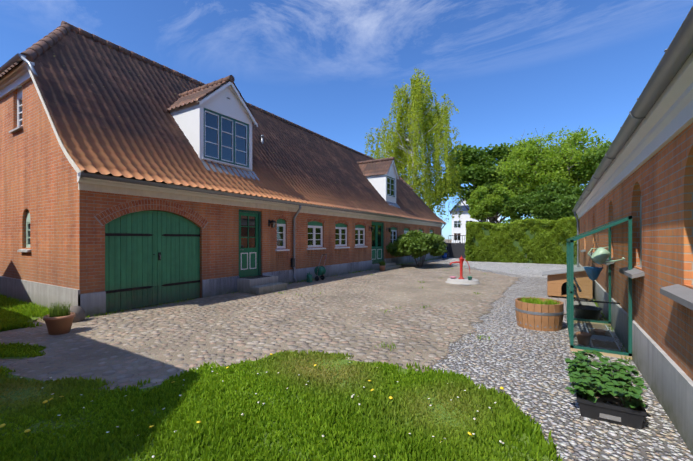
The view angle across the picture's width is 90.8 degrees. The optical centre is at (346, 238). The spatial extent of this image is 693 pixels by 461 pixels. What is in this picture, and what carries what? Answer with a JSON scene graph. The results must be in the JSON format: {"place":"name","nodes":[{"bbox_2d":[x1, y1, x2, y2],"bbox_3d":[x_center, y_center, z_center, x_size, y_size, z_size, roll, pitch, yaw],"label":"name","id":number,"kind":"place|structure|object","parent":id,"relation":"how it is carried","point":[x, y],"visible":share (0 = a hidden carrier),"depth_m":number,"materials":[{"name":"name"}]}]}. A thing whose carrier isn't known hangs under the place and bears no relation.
{"place":"outdoors","nodes":[
{"label":"outdoors","id":0,"kind":"place"},
{"bbox_2d":[0,79,99,289],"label":"brick wall","id":1,"kind":"structure","parent":0,"point":[38,177],"depth_m":7.60,"materials":[{"name":"brick"}]},
{"bbox_2d":[33,239,451,322],"bbox_3d":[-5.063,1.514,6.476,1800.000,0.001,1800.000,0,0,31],"label":"ground","id":2,"kind":"structure","parent":0,"point":[445,240],"depth_m":7.53,"materials":[{"name":"grey stone"}]},
{"bbox_2d":[0,294,53,320],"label":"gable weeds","id":3,"kind":"object","parent":2,"relation":"on","point":[8,301],"visible":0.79,"depth_m":7.38,"materials":[{"name":"green plant"}]},
{"bbox_2d":[0,53,446,316],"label":"house trim","id":4,"kind":"structure","parent":2,"relation":"on","point":[12,80],"depth_m":9.08,"materials":[{"name":"grey paint"}]},
{"bbox_2d":[357,157,399,207],"bbox_3d":[1.724,-3.421,21.316,2.929,3.048,1.801,0,0,31],"label":"dormer","id":5,"kind":"object","parent":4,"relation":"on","point":[381,175],"visible":0.88,"depth_m":20.63,"materials":[{"name":"white paint"}]},
{"bbox_2d":[450,199,499,242],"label":"distant villa","id":6,"kind":"object","parent":2,"relation":"on","point":[458,228],"visible":0.27,"depth_m":72.15,"materials":[{"name":"white plaster"},{"name":"glass"}]},
{"bbox_2d":[569,140,611,182],"bbox_3d":[25.024,-4.448,26.829,12.208,12.016,10.933,0,0,31],"label":"tree","id":7,"kind":"object","parent":2,"relation":"on","point":[598,156],"depth_m":29.67,"materials":[{"name":"green plant"}]},
{"bbox_2d":[572,6,692,454],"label":"building trim","id":8,"kind":"structure","parent":2,"relation":"on","point":[659,117],"depth_m":3.05,"materials":[{"name":"grey paint"}]},
{"bbox_2d":[80,190,440,297],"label":"house wall","id":9,"kind":"structure","parent":0,"point":[219,245],"depth_m":9.48,"materials":[{"name":"red brick"}]},
{"bbox_2d":[105,211,199,312],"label":"garage gate","id":10,"kind":"structure","parent":9,"relation":"attached to","point":[149,250],"depth_m":7.70,"materials":[{"name":"green paint"}]},
{"bbox_2d":[0,21,445,224],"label":"house roof","id":11,"kind":"structure","parent":9,"relation":"on","point":[106,104],"depth_m":9.64,"materials":[{"name":"brown tile"}]},
{"bbox_2d":[167,75,258,179],"bbox_3d":[-4.593,-3.416,10.995,2.920,3.038,2.238,0,0,31],"label":"dormer","id":12,"kind":"object","parent":11,"relation":"on","point":[215,120],"visible":0.96,"depth_m":10.23,"materials":[{"name":"white paint"}]},
{"bbox_2d":[0,357,548,460],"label":"daisies","id":13,"kind":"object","parent":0,"point":[344,361],"depth_m":2.86,"materials":[{"name":"plant"}]},
{"bbox_2d":[0,344,528,460],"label":"lawn flowers","id":14,"kind":"object","parent":13,"relation":"on","point":[153,456],"visible":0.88,"depth_m":2.96,"materials":[{"name":"white plant"}]},
{"bbox_2d":[0,302,564,460],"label":"lawn grass","id":15,"kind":"structure","parent":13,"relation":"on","point":[220,409],"depth_m":2.85,"materials":[{"name":"green plant"}]},
{"bbox_2d":[0,0,692,238],"label":"sky","id":16,"kind":"structure","parent":0,"point":[331,69],"materials":[{"name":"blue"}]},
{"bbox_2d":[364,67,462,224],"bbox_3d":[7.465,-7.939,39.415,11.643,22.020,10.769,0,0,31],"label":"birch","id":17,"kind":"object","parent":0,"point":[431,121],"depth_m":37.65,"materials":[{"name":"green plant"}]},
{"bbox_2d":[466,183,523,222],"bbox_3d":[14.501,-1.933,33.325,5.259,6.911,5.071,0,0,31],"label":"tree","id":18,"kind":"object","parent":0,"point":[480,205],"depth_m":32.15,"materials":[{"name":"green plant"}]},
{"bbox_2d":[447,258,576,277],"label":"gravel","id":19,"kind":"structure","parent":0,"point":[534,270],"depth_m":17.93,"materials":[{"name":"grey gravel"}]},
{"bbox_2d":[502,181,587,223],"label":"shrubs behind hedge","id":20,"kind":"object","parent":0,"point":[538,204],"depth_m":28.29,"materials":[{"name":"green plant"}]},
{"bbox_2d":[492,124,612,197],"bbox_3d":[21.625,-4.960,34.825,12.952,12.976,10.294,0,0,31],"label":"tree","id":21,"kind":"object","parent":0,"point":[550,168],"depth_m":33.35,"materials":[{"name":"green plant"}]},
{"bbox_2d":[427,247,692,460],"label":"gravel yard","id":22,"kind":"structure","parent":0,"point":[524,368],"depth_m":3.64,"materials":[{"name":"grey gravel"}]},
{"bbox_2d":[0,261,520,390],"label":"cobbles","id":23,"kind":"object","parent":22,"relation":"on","point":[158,344],"visible":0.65,"depth_m":5.72,"materials":[{"name":"grey stone"}]},
{"bbox_2d":[0,352,43,358],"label":"lawn","id":24,"kind":"structure","parent":23,"relation":"on","point":[18,357],"depth_m":4.31,"materials":[{"name":"green plant"}]},
{"bbox_2d":[43,312,75,334],"bbox_3d":[-4.577,1.364,5.451,0.400,0.300,0.400,0,0,31],"label":"flower pot","id":25,"kind":"object","parent":23,"relation":"on","point":[59,325],"visible":0.73,"depth_m":5.33,"materials":[{"name":"brown ceramic"}]},
{"bbox_2d":[43,301,71,316],"bbox_3d":[-4.601,1.109,5.461,0.497,0.290,0.447,0,0,31],"label":"pot plant","id":26,"kind":"object","parent":25,"relation":"in","point":[57,311],"visible":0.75,"depth_m":5.42,"materials":[{"name":"green plant"}]},
{"bbox_2d":[68,306,85,322],"bbox_3d":[-4.955,1.366,6.221,0.320,0.295,0.325,0,0,31],"label":"corner stone","id":27,"kind":"object","parent":23,"relation":"on","point":[79,311],"visible":0.6,"depth_m":6.17,"materials":[{"name":"grey stone"}]},
{"bbox_2d":[306,272,311,282],"bbox_3d":[-1.268,1.325,11.734,0.207,0.378,0.611,0,0,-8],"label":"watering can","id":28,"kind":"object","parent":23,"relation":"on","point":[309,277],"visible":0.98,"depth_m":11.75,"materials":[{"name":"teal metal"}]},
{"bbox_2d":[237,262,400,294],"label":"door steps","id":29,"kind":"structure","parent":23,"relation":"on","point":[259,286],"depth_m":9.63,"materials":[{"name":"concrete"}]},
{"bbox_2d":[314,254,326,280],"bbox_3d":[-0.922,1.034,12.350,0.380,0.963,0.415,0,0,31],"label":"hose cart","id":30,"kind":"object","parent":23,"relation":"on","point":[320,270],"visible":1,"depth_m":12.28,"materials":[{"name":"green plastic"}]},
{"bbox_2d":[87,258,630,370],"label":"yard weeds","id":31,"kind":"object","parent":23,"relation":"on","point":[602,319],"visible":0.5,"depth_m":6.95,"materials":[{"name":"green plant"}]},
{"bbox_2d":[386,229,446,266],"bbox_3d":[3.907,0.495,18.388,2.889,2.064,3.917,0,0,31],"label":"yard bush","id":32,"kind":"object","parent":23,"relation":"on","point":[415,244],"depth_m":17.49,"materials":[{"name":"green plant"}]},
{"bbox_2d":[445,255,479,284],"bbox_3d":[3.974,1.025,11.694,1.148,0.977,1.140,0,0,-36],"label":"water pump","id":33,"kind":"object","parent":23,"relation":"on","point":[461,280],"visible":1,"depth_m":11.56,"materials":[{"name":"metal"}]},
{"bbox_2d":[444,235,465,257],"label":"gate","id":34,"kind":"structure","parent":22,"relation":"on","point":[455,250],"depth_m":26.45,"materials":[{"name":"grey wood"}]},
{"bbox_2d":[428,142,523,221],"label":"tree","id":35,"kind":"object","parent":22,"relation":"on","point":[472,160],"depth_m":47.59,"materials":[{"name":"green plant"}]},
{"bbox_2d":[464,216,578,264],"bbox_3d":[13.218,0.102,20.552,11.657,2.877,1.620,0,0,31],"label":"hedge","id":36,"kind":"object","parent":22,"relation":"on","point":[541,246],"depth_m":21.31,"materials":[{"name":"green plant"}]},
{"bbox_2d":[515,297,563,330],"bbox_3d":[3.321,1.294,5.901,0.740,0.440,0.740,0,0,31],"label":"barrel planter","id":37,"kind":"object","parent":22,"relation":"on","point":[529,314],"visible":0.9,"depth_m":5.62,"materials":[{"name":"brown wood"}]},
{"bbox_2d":[520,297,559,304],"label":"grass","id":38,"kind":"structure","parent":37,"relation":"on","point":[534,300],"depth_m":5.83,"materials":[{"name":"green plant"}]},
{"bbox_2d":[526,296,601,317],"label":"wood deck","id":39,"kind":"structure","parent":22,"relation":"on","point":[564,300],"depth_m":7.79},
{"bbox_2d":[542,266,591,299],"bbox_3d":[5.633,1.109,8.765,1.050,0.810,1.020,0,0,31],"label":"wooden hutch","id":40,"kind":"object","parent":22,"relation":"on","point":[556,282],"visible":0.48,"depth_m":8.51,"materials":[{"name":"orange wood"}]},
{"bbox_2d":[566,216,632,359],"bbox_3d":[3.976,0.614,5.550,0.659,1.800,2.625,0,0,31],"label":"greenhouse","id":41,"kind":"object","parent":22,"relation":"on","point":[587,316],"visible":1,"depth_m":4.75,"materials":[{"name":"green wood"}]},
{"bbox_2d":[574,369,646,429],"bbox_3d":[2.380,1.434,3.159,0.452,0.160,0.892,0,0,31],"label":"planter box","id":42,"kind":"object","parent":22,"relation":"on","point":[610,408],"visible":0.56,"depth_m":2.81,"materials":[{"name":"black plastic"},{"name":"soil"},{"name":"green plant leaves"}]},
{"bbox_2d":[565,349,646,407],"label":"strawberry plants","id":43,"kind":"object","parent":42,"relation":"in","point":[604,380],"visible":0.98,"depth_m":3.01,"materials":[{"name":"green plant"}]},
{"bbox_2d":[579,123,692,380],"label":"building walls","id":44,"kind":"structure","parent":0,"point":[660,183],"depth_m":3.34,"materials":[{"name":"red brick"}]}
]}

